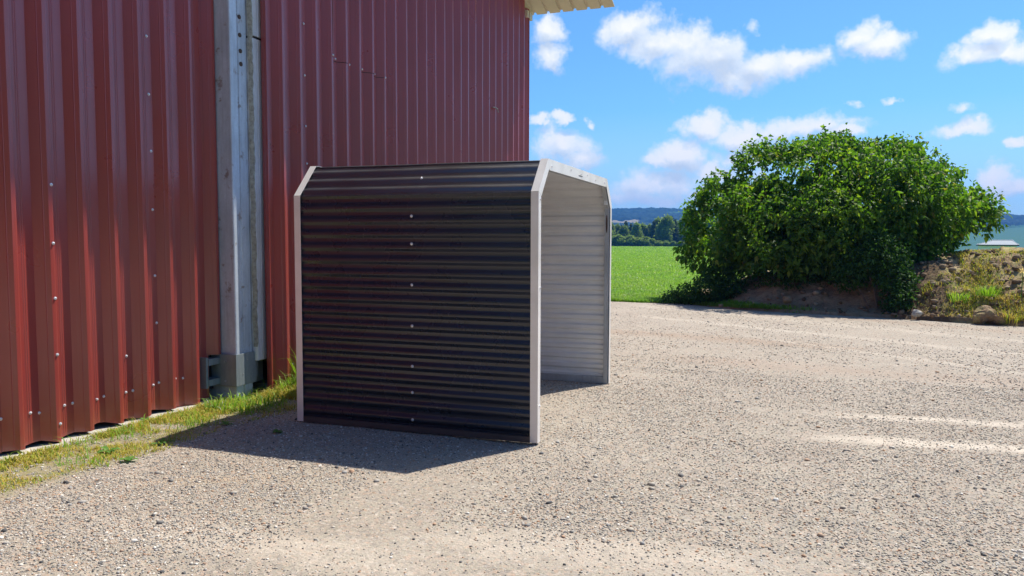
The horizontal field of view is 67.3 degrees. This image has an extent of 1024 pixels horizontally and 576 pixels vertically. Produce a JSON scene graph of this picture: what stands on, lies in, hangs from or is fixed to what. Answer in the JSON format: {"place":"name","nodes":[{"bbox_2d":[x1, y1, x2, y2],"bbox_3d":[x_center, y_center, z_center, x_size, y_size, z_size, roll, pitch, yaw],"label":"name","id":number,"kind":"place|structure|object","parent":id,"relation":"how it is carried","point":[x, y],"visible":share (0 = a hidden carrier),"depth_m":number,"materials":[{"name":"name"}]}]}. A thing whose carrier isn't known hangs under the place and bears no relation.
{"place":"outdoors","nodes":[
{"label":"outdoors","id":0,"kind":"place"},
{"bbox_2d":[0,301,1023,575],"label":"gravel yard","id":1,"kind":"structure","parent":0,"point":[380,535],"depth_m":5.17,"materials":[{"name":"grey gravel"}]},
{"bbox_2d":[96,446,120,452],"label":"weed","id":2,"kind":"object","parent":1,"relation":"on","point":[106,448],"visible":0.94,"depth_m":5.71,"materials":[{"name":"green plant"}]},
{"bbox_2d":[117,456,137,460],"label":"weed","id":3,"kind":"object","parent":1,"relation":"on","point":[129,458],"visible":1,"depth_m":5.48,"materials":[{"name":"green plant"}]},
{"bbox_2d":[127,416,150,428],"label":"grass tuft","id":4,"kind":"object","parent":1,"relation":"on","point":[136,425],"visible":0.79,"depth_m":6.42,"materials":[{"name":"yellow plant"}]},
{"bbox_2d":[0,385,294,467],"bbox_3d":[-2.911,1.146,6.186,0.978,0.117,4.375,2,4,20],"label":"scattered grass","id":5,"kind":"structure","parent":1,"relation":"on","point":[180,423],"depth_m":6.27,"materials":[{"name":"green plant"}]},
{"bbox_2d":[0,379,296,492],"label":"grass","id":6,"kind":"structure","parent":1,"relation":"on","point":[28,457],"depth_m":6.02,"materials":[{"name":"green plant"}]},
{"bbox_2d":[150,438,171,444],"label":"weed","id":7,"kind":"object","parent":1,"relation":"on","point":[161,440],"visible":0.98,"depth_m":5.96,"materials":[{"name":"green plant"}]},
{"bbox_2d":[202,369,296,414],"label":"tall grass","id":8,"kind":"structure","parent":1,"relation":"on","point":[214,404],"depth_m":7.31,"materials":[{"name":"green plant"}]},
{"bbox_2d":[243,394,273,404],"bbox_3d":[-2.434,1.069,7.416,0.341,0.106,0.315,0,4,-1],"label":"grass tuft","id":9,"kind":"object","parent":1,"relation":"on","point":[262,399],"visible":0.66,"depth_m":7.44,"materials":[{"name":"green plant"}]},
{"bbox_2d":[260,377,296,388],"bbox_3d":[-2.375,0.994,7.991,0.558,0.182,0.473,2,4,20],"label":"grass tuft","id":10,"kind":"object","parent":1,"relation":"on","point":[290,384],"visible":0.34,"depth_m":7.94,"materials":[{"name":"green plant"}]},
{"bbox_2d":[278,352,296,376],"bbox_3d":[-2.133,0.802,8.187,1.174,0.542,1.274,2,4,20],"label":"grass tuft","id":11,"kind":"object","parent":1,"relation":"on","point":[293,367],"visible":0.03,"depth_m":8.12,"materials":[{"name":"green plant"}]},
{"bbox_2d":[0,0,614,462],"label":"metal barn","id":12,"kind":"structure","parent":1,"relation":"on","point":[158,158],"depth_m":7.19,"materials":[{"name":"red paint"}]},
{"bbox_2d":[294,158,611,442],"bbox_3d":[-0.387,-0.005,7.501,2.192,2.216,2.703,1,4,19],"label":"metal shelter","id":13,"kind":"object","parent":1,"relation":"on","point":[468,299],"visible":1,"depth_m":6.32,"materials":[{"name":"metal"}]},
{"bbox_2d":[973,305,996,324],"bbox_3d":[8.904,0.511,14.481,0.405,0.373,0.356,2,4,20],"label":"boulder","id":14,"kind":"object","parent":1,"relation":"on","point":[983,314],"visible":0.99,"depth_m":14.38,"materials":[{"name":"beige stone"}]},
{"bbox_2d":[992,312,1008,324],"bbox_3d":[9.095,0.573,14.349,0.291,0.249,0.253,-1,4,-16],"label":"soil clod","id":15,"kind":"object","parent":1,"relation":"on","point":[997,319],"visible":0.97,"depth_m":14.28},
{"bbox_2d":[611,246,770,305],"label":"meadow grass","id":16,"kind":"structure","parent":0,"point":[632,267],"depth_m":35.94,"materials":[{"name":"green plant"}]},
{"bbox_2d":[529,0,1023,214],"label":"sky","id":17,"kind":"structure","parent":0,"point":[648,98],"materials":[{"name":"blue"}]},
{"bbox_2d":[612,207,1023,251],"bbox_3d":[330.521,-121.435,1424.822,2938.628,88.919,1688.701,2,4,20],"label":"hills","id":18,"kind":"structure","parent":0,"point":[1014,230],"depth_m":1280.76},
{"bbox_2d":[672,246,1023,326],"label":"soil bank","id":19,"kind":"structure","parent":0,"point":[830,300],"depth_m":16.12,"materials":[{"name":"brown soil"}]},
{"bbox_2d":[658,258,754,304],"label":"undergrowth","id":20,"kind":"object","parent":19,"relation":"on","point":[725,286],"visible":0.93,"depth_m":18.45,"materials":[{"name":"green plant"}]},
{"bbox_2d":[783,296,791,303],"bbox_3d":[6.090,0.267,16.991,0.202,0.172,0.178,2,4,20],"label":"soil clod","id":21,"kind":"object","parent":19,"relation":"on","point":[787,299],"visible":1,"depth_m":16.95,"materials":[{"name":"brown soil"}]},
{"bbox_2d":[753,264,846,290],"bbox_3d":[6.843,-0.156,17.716,2.488,0.928,1.086,2,4,20],"label":"bush","id":22,"kind":"object","parent":19,"relation":"on","point":[785,276],"visible":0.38,"depth_m":17.70,"materials":[{"name":"green plant"}]},
{"bbox_2d":[672,122,1012,284],"bbox_3d":[8.046,-2.042,19.330,7.740,4.523,6.375,2,4,20],"label":"shrub","id":23,"kind":"object","parent":19,"relation":"on","point":[812,221],"visible":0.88,"depth_m":17.65,"materials":[{"name":"green plant"}]},
{"bbox_2d":[707,248,1023,317],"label":"soil clods","id":24,"kind":"object","parent":19,"relation":"on","point":[950,267],"visible":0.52,"depth_m":15.82,"materials":[{"name":"brown soil"}]},
{"bbox_2d":[826,224,923,316],"bbox_3d":[7.715,-0.298,16.300,1.200,2.101,1.973,-3,5,-39],"label":"hanging bush","id":25,"kind":"object","parent":19,"relation":"on","point":[876,257],"visible":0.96,"depth_m":16.07,"materials":[{"name":"green plant"}]},
{"bbox_2d":[911,310,921,316],"bbox_3d":[7.995,0.498,15.179,0.198,0.146,0.152,2,4,20],"label":"boulder","id":26,"kind":"object","parent":19,"relation":"on","point":[916,313],"visible":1,"depth_m":15.14,"materials":[{"name":"stone"}]},
{"bbox_2d":[947,289,975,303],"bbox_3d":[8.852,0.147,15.299,0.991,0.288,0.942,2,4,20],"label":"grass tuft","id":27,"kind":"object","parent":19,"relation":"on","point":[962,298],"visible":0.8,"depth_m":15.09,"materials":[{"name":"green plant"}]},
{"bbox_2d":[916,248,1023,320],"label":"bank grass","id":28,"kind":"structure","parent":19,"relation":"on","point":[999,297],"depth_m":15.42,"materials":[{"name":"green plant"}]},
{"bbox_2d":[973,285,1003,296],"bbox_3d":[9.321,0.029,15.089,0.784,0.253,0.749,2,4,20],"label":"grass tuft","id":29,"kind":"object","parent":19,"relation":"on","point":[986,291],"visible":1,"depth_m":14.95,"materials":[{"name":"green plant"}]},
{"bbox_2d":[997,309,1023,323],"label":"grass tuft","id":30,"kind":"object","parent":19,"relation":"on","point":[1007,316],"visible":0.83,"depth_m":14.21,"materials":[{"name":"green plant"}]},
{"bbox_2d":[1020,268,1023,296],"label":"yellow flower","id":31,"kind":"object","parent":19,"relation":"on","point":[1022,281],"visible":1,"depth_m":14.57,"materials":[{"name":"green plant"}]},
{"bbox_3d":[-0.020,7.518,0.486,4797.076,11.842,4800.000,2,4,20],"label":"ground","id":32,"kind":"structure","parent":0,"visible":0},
{"bbox_2d":[612,222,615,234],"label":"broadleaf tree","id":33,"kind":"object","parent":32,"relation":"on","point":[613,227],"visible":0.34,"depth_m":248.74,"materials":[{"name":"green plant"}]},
{"bbox_2d":[611,237,618,245],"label":"bush","id":34,"kind":"object","parent":32,"relation":"on","point":[615,243],"visible":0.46,"depth_m":234.46,"materials":[{"name":"green plant"}]},
{"bbox_2d":[614,223,620,231],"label":"broadleaf tree","id":35,"kind":"object","parent":32,"relation":"on","point":[617,227],"visible":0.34,"depth_m":254.31,"materials":[{"name":"green plant"}]},
{"bbox_2d":[612,234,626,245],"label":"bush","id":36,"kind":"object","parent":32,"relation":"on","point":[619,239],"visible":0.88,"depth_m":234.00,"materials":[{"name":"green plant"}]},
{"bbox_2d":[617,224,628,236],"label":"broadleaf tree","id":37,"kind":"object","parent":32,"relation":"on","point":[625,231],"visible":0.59,"depth_m":244.89,"materials":[{"name":"green plant"}]},
{"bbox_2d":[618,236,628,245],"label":"bush","id":38,"kind":"object","parent":32,"relation":"on","point":[621,244],"visible":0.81,"depth_m":234.14,"materials":[{"name":"green plant"}]},
{"bbox_2d":[625,235,637,245],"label":"bush","id":39,"kind":"object","parent":32,"relation":"on","point":[631,239],"visible":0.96,"depth_m":233.75,"materials":[{"name":"green plant"}]},
{"bbox_2d":[629,222,643,236],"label":"broadleaf tree","id":40,"kind":"object","parent":32,"relation":"on","point":[637,230],"visible":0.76,"depth_m":241.64,"materials":[{"name":"green plant"}]},
{"bbox_2d":[634,237,643,246],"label":"bush","id":41,"kind":"object","parent":32,"relation":"on","point":[638,240],"visible":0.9,"depth_m":233.69,"materials":[{"name":"green plant"}]},
{"bbox_2d":[636,236,651,245],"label":"bush","id":42,"kind":"object","parent":32,"relation":"on","point":[644,240],"visible":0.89,"depth_m":232.60,"materials":[{"name":"green plant"}]},
{"bbox_2d":[640,222,649,233],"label":"broadleaf tree","id":43,"kind":"object","parent":32,"relation":"on","point":[643,226],"visible":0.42,"depth_m":247.17,"materials":[{"name":"green plant"}]},
{"bbox_2d":[643,228,649,236],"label":"conifer tree","id":44,"kind":"object","parent":32,"relation":"on","point":[647,234],"visible":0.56,"depth_m":244.28,"materials":[{"name":"green plant"}]},
{"bbox_2d":[648,238,655,245],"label":"bush","id":45,"kind":"object","parent":32,"relation":"on","point":[652,240],"visible":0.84,"depth_m":233.06,"materials":[{"name":"green plant"}]},
{"bbox_2d":[648,220,660,245],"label":"conifer tree","id":46,"kind":"object","parent":32,"relation":"on","point":[653,226],"visible":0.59,"depth_m":243.57,"materials":[{"name":"green plant"}]},
{"bbox_2d":[650,216,660,231],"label":"broadleaf tree","id":47,"kind":"object","parent":32,"relation":"on","point":[658,219],"visible":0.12,"depth_m":249.15,"materials":[{"name":"green plant"}]},
{"bbox_2d":[654,240,664,245],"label":"bush","id":48,"kind":"object","parent":32,"relation":"on","point":[658,243],"visible":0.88,"depth_m":232.59,"materials":[{"name":"green plant"}]},
{"bbox_2d":[654,217,669,241],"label":"broadleaf tree","id":49,"kind":"object","parent":32,"relation":"on","point":[660,230],"visible":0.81,"depth_m":239.59,"materials":[{"name":"green plant"}]},
{"bbox_2d":[655,213,675,242],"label":"broadleaf tree","id":50,"kind":"object","parent":32,"relation":"on","point":[671,221],"visible":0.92,"depth_m":238.97,"materials":[{"name":"green plant"}]},
{"bbox_2d":[663,240,669,246],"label":"bush","id":51,"kind":"object","parent":32,"relation":"on","point":[666,243],"visible":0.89,"depth_m":232.36,"materials":[{"name":"green plant"}]},
{"bbox_2d":[671,219,680,242],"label":"conifer tree","id":52,"kind":"object","parent":32,"relation":"on","point":[676,231],"visible":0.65,"depth_m":242.29,"materials":[{"name":"green plant"}]},
{"bbox_2d":[676,218,686,241],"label":"broadleaf tree","id":53,"kind":"object","parent":32,"relation":"on","point":[682,235],"visible":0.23,"depth_m":239.59,"materials":[{"name":"green plant"}]},
{"bbox_2d":[705,216,718,232],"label":"broadleaf tree","id":54,"kind":"object","parent":32,"relation":"on","point":[709,225],"visible":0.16,"depth_m":236.57,"materials":[{"name":"green plant"}]},
{"bbox_2d":[611,295,816,312],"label":"edge grass","id":55,"kind":"structure","parent":32,"relation":"on","point":[741,304],"depth_m":17.70,"materials":[{"name":"green plant"}]},
{"bbox_2d":[976,240,1018,249],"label":"farm building","id":56,"kind":"structure","parent":32,"relation":"on","point":[992,244],"depth_m":127.28,"materials":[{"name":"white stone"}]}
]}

